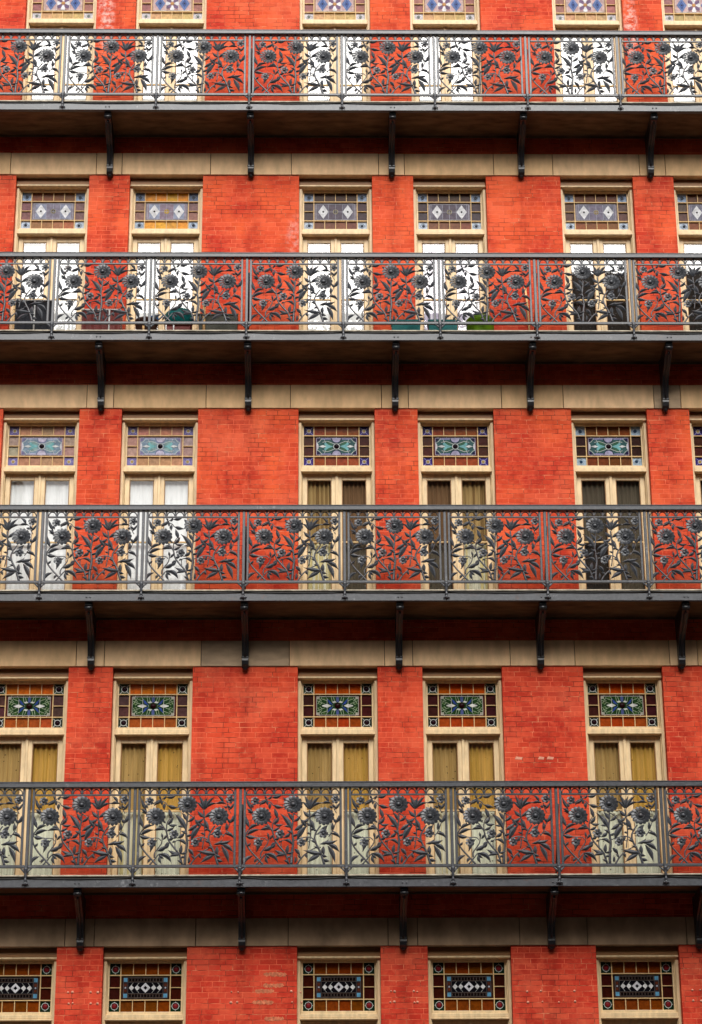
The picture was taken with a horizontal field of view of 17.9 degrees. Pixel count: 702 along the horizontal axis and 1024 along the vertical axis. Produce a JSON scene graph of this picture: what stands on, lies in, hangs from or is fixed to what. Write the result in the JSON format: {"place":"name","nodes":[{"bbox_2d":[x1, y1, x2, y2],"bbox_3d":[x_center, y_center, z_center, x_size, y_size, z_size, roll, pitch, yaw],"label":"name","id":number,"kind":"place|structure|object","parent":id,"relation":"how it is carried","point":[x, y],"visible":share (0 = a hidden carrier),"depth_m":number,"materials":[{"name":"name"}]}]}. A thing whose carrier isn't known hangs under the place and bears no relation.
{"place":"outdoors","nodes":[
{"label":"outdoors","id":0,"kind":"place"},
{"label":"pavement","id":1,"kind":"structure","parent":0,"visible":0},
{"bbox_2d":[0,0,701,1023],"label":"brick building","id":2,"kind":"structure","parent":1,"relation":"on","point":[348,700],"depth_m":32.00,"materials":[{"name":"red brick"}]},
{"bbox_2d":[0,949,56,1023],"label":"window","id":3,"kind":"structure","parent":2,"relation":"in","point":[27,976],"depth_m":29.67,"materials":[{"name":"multicoloured glass"}]},
{"bbox_2d":[0,669,68,874],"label":"window","id":4,"kind":"structure","parent":2,"relation":"in","point":[33,702],"depth_m":30.90,"materials":[{"name":"beige paint"}]},
{"bbox_2d":[0,412,79,589],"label":"window","id":5,"kind":"structure","parent":2,"relation":"in","point":[40,449],"depth_m":32.35,"materials":[{"name":"beige paint"}]},
{"bbox_2d":[9,179,88,329],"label":"window","id":6,"kind":"structure","parent":2,"relation":"in","point":[51,215],"depth_m":33.83,"materials":[{"name":"beige paint"}]},
{"bbox_2d":[22,0,96,99],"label":"window","id":7,"kind":"structure","parent":2,"relation":"in","point":[41,14],"depth_m":35.10,"materials":[{"name":"beige paint"}]},
{"bbox_2d":[102,948,186,1023],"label":"window","id":8,"kind":"structure","parent":2,"relation":"in","point":[141,985],"depth_m":29.68,"materials":[{"name":"multicoloured glass"}]},
{"bbox_2d":[107,669,192,874],"bbox_3d":[-2.753,3.671,30.728,1.110,3.086,0.273,0,-22,-1],"label":"window","id":9,"kind":"structure","parent":2,"relation":"in","point":[152,709],"depth_m":30.91,"materials":[{"name":"beige paint"}]},
{"bbox_2d":[117,412,197,589],"bbox_3d":[-2.778,0.006,32.175,1.110,3.086,0.273,0,-22,-1],"label":"window","id":10,"kind":"structure","parent":2,"relation":"in","point":[159,449],"depth_m":32.38,"materials":[{"name":"beige paint"}]},
{"bbox_2d":[126,179,202,329],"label":"window","id":11,"kind":"structure","parent":2,"relation":"in","point":[165,215],"depth_m":33.86,"materials":[{"name":"beige paint"}]},
{"bbox_2d":[133,0,206,100],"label":"window","id":12,"kind":"structure","parent":2,"relation":"in","point":[150,14],"depth_m":35.13,"materials":[{"name":"white glass"}]},
{"bbox_2d":[299,0,370,100],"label":"window","id":13,"kind":"structure","parent":2,"relation":"in","point":[314,14],"depth_m":35.17,"materials":[{"name":"white glass"}]},
{"bbox_2d":[299,179,372,329],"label":"window","id":14,"kind":"structure","parent":2,"relation":"in","point":[335,215],"depth_m":33.87,"materials":[{"name":"beige paint"}]},
{"bbox_2d":[298,412,375,588],"bbox_3d":[-0.205,0.005,32.217,1.110,3.086,0.273,0,-22,-1],"label":"window","id":15,"kind":"structure","parent":2,"relation":"in","point":[336,450],"depth_m":32.42,"materials":[{"name":"beige paint"}]},
{"bbox_2d":[297,669,378,873],"bbox_3d":[-0.181,3.670,30.770,1.110,3.086,0.273,0,-22,-1],"label":"window","id":16,"kind":"structure","parent":2,"relation":"in","point":[338,708],"depth_m":30.96,"materials":[{"name":"beige paint"}]},
{"bbox_2d":[297,948,380,1023],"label":"window","id":17,"kind":"structure","parent":2,"relation":"in","point":[336,985],"depth_m":29.73,"materials":[{"name":"multicoloured glass"}]},
{"bbox_2d":[0,505,701,670],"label":"balcony","id":18,"kind":"structure","parent":2,"relation":"attached to","point":[681,607],"depth_m":30.98,"materials":[{"name":"grey paint"}]},
{"bbox_2d":[0,252,701,411],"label":"balcony","id":19,"kind":"structure","parent":2,"relation":"attached to","point":[529,349],"depth_m":32.45,"materials":[{"name":"grey paint"}]},
{"bbox_2d":[14,300,54,329],"bbox_3d":[-4.632,-2.763,32.610,0.540,0.600,0.390,0,-22,-1],"label":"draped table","id":20,"kind":"object","parent":19,"relation":"on","point":[31,326],"visible":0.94,"depth_m":32.48,"materials":[{"name":"grey fabric"}]},
{"bbox_2d":[81,309,122,329],"bbox_3d":[-3.653,-2.680,32.701,0.580,0.500,0.390,0,-22,-1],"label":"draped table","id":21,"kind":"object","parent":19,"relation":"on","point":[101,327],"visible":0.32,"depth_m":32.59,"materials":[{"name":"red fabric"}]},
{"bbox_2d":[135,316,157,329],"bbox_3d":[-2.980,-2.644,32.510,0.348,0.287,0.348,19,-29,-40],"label":"brown planter","id":22,"kind":"object","parent":19,"relation":"on","point":[144,327],"visible":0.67,"depth_m":32.41,"materials":[{"name":"ceramic"}]},
{"bbox_2d":[164,325,191,329],"bbox_3d":[-2.521,-2.590,32.546,0.400,0.205,0.306,0,-22,-1],"label":"slatted stool","id":23,"kind":"object","parent":19,"relation":"on","point":[177,327],"visible":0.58,"depth_m":32.45,"materials":[{"name":"red paint"}]},
{"bbox_2d":[165,308,193,320],"bbox_3d":[-2.512,-2.817,32.639,0.430,0.282,0.430,0,-22,-1],"label":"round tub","id":24,"kind":"object","parent":23,"relation":"on","point":[186,318],"visible":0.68,"depth_m":32.47,"materials":[{"name":"teal plastic"}]},
{"bbox_2d":[198,305,237,329],"bbox_3d":[-1.941,-2.752,32.574,0.600,0.520,0.292,0,-22,-1],"label":"planter trough","id":25,"kind":"object","parent":19,"relation":"on","point":[219,327],"visible":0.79,"depth_m":32.48,"materials":[{"name":"grey plastic"}]},
{"bbox_2d":[391,319,420,329],"bbox_3d":[0.802,-2.647,32.562,0.435,0.278,0.212,0,-22,-1],"label":"planter box","id":26,"kind":"object","parent":19,"relation":"on","point":[405,327],"visible":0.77,"depth_m":32.48,"materials":[{"name":"teal plastic"}]},
{"bbox_2d":[427,319,457,329],"bbox_3d":[1.340,-2.647,32.571,0.440,0.278,0.212,0,-22,-1],"label":"planter box","id":27,"kind":"object","parent":19,"relation":"on","point":[445,327],"visible":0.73,"depth_m":32.49,"materials":[{"name":"teal plastic"}]},
{"bbox_2d":[466,314,493,329],"bbox_3d":[1.889,-2.691,32.619,0.424,0.388,0.424,0,-22,-1],"label":"green potted plant","id":28,"kind":"object","parent":19,"relation":"on","point":[478,327],"visible":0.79,"depth_m":32.45,"materials":[{"name":"plant"}]},
{"bbox_2d":[524,288,529,329],"bbox_3d":[2.612,-2.898,33.011,0.270,1.054,0.274,0,-22,-1],"label":"broom","id":29,"kind":"object","parent":19,"relation":"on","point":[528,319],"visible":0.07,"depth_m":33.01,"materials":[{"name":"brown wood"}]},
{"bbox_2d":[0,28,701,178],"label":"balcony","id":30,"kind":"structure","parent":2,"relation":"attached to","point":[391,121],"depth_m":33.86,"materials":[{"name":"grey paint"}]},
{"bbox_2d":[0,780,701,951],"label":"balcony","id":31,"kind":"structure","parent":2,"relation":"attached to","point":[240,885],"depth_m":29.52,"materials":[{"name":"grey paint"}]},
{"bbox_2d":[410,0,482,100],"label":"window","id":32,"kind":"structure","parent":2,"relation":"in","point":[424,14],"depth_m":35.21,"materials":[{"name":"beige paint"}]},
{"bbox_2d":[413,180,489,329],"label":"window","id":33,"kind":"structure","parent":2,"relation":"in","point":[450,215],"depth_m":33.93,"materials":[{"name":"beige paint"}]},
{"bbox_2d":[417,412,497,588],"bbox_3d":[1.532,0.005,32.246,1.110,3.086,0.273,0,-22,-1],"label":"window","id":34,"kind":"structure","parent":2,"relation":"in","point":[456,449],"depth_m":32.45,"materials":[{"name":"beige paint"}]},
{"bbox_2d":[422,669,507,873],"bbox_3d":[1.557,3.670,30.799,1.110,3.086,0.273,0,-22,-1],"label":"window","id":35,"kind":"structure","parent":2,"relation":"in","point":[463,718],"depth_m":30.99,"materials":[{"name":"beige paint"}]},
{"bbox_2d":[427,947,511,1023],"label":"window","id":36,"kind":"structure","parent":2,"relation":"in","point":[467,985],"depth_m":29.76,"materials":[{"name":"multicoloured glass"}]},
{"bbox_2d":[552,0,626,101],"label":"window","id":37,"kind":"structure","parent":2,"relation":"in","point":[593,15],"depth_m":35.24,"materials":[{"name":"beige paint"}]},
{"bbox_2d":[560,180,639,329],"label":"window","id":38,"kind":"structure","parent":2,"relation":"in","point":[598,216],"depth_m":33.94,"materials":[{"name":"beige paint"}]},
{"bbox_2d":[571,412,655,588],"bbox_3d":[3.778,0.005,32.283,1.110,3.086,0.273,0,-22,-1],"label":"window","id":39,"kind":"structure","parent":2,"relation":"in","point":[611,467],"depth_m":32.49,"materials":[{"name":"beige paint"}]},
{"bbox_2d":[583,669,672,873],"bbox_3d":[3.803,3.669,30.836,1.110,3.086,0.273,0,-22,-1],"label":"window","id":40,"kind":"structure","parent":2,"relation":"in","point":[624,717],"depth_m":31.02,"materials":[{"name":"beige paint"}]},
{"bbox_2d":[596,947,681,1023],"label":"window","id":41,"kind":"structure","parent":2,"relation":"in","point":[637,985],"depth_m":29.79,"materials":[{"name":"multicoloured glass"}]},
{"bbox_2d":[661,0,701,101],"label":"window","id":42,"kind":"structure","parent":2,"relation":"in","point":[677,15],"depth_m":35.28,"materials":[{"name":"beige paint"}]},
{"bbox_2d":[673,180,701,329],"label":"window","id":43,"kind":"structure","parent":2,"relation":"in","point":[687,193],"depth_m":34.02,"materials":[{"name":"beige paint"}]},
{"bbox_2d":[689,412,701,588],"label":"window","id":44,"kind":"structure","parent":2,"relation":"in","point":[695,418],"depth_m":32.61,"materials":[{"name":"beige paint"}]}
]}

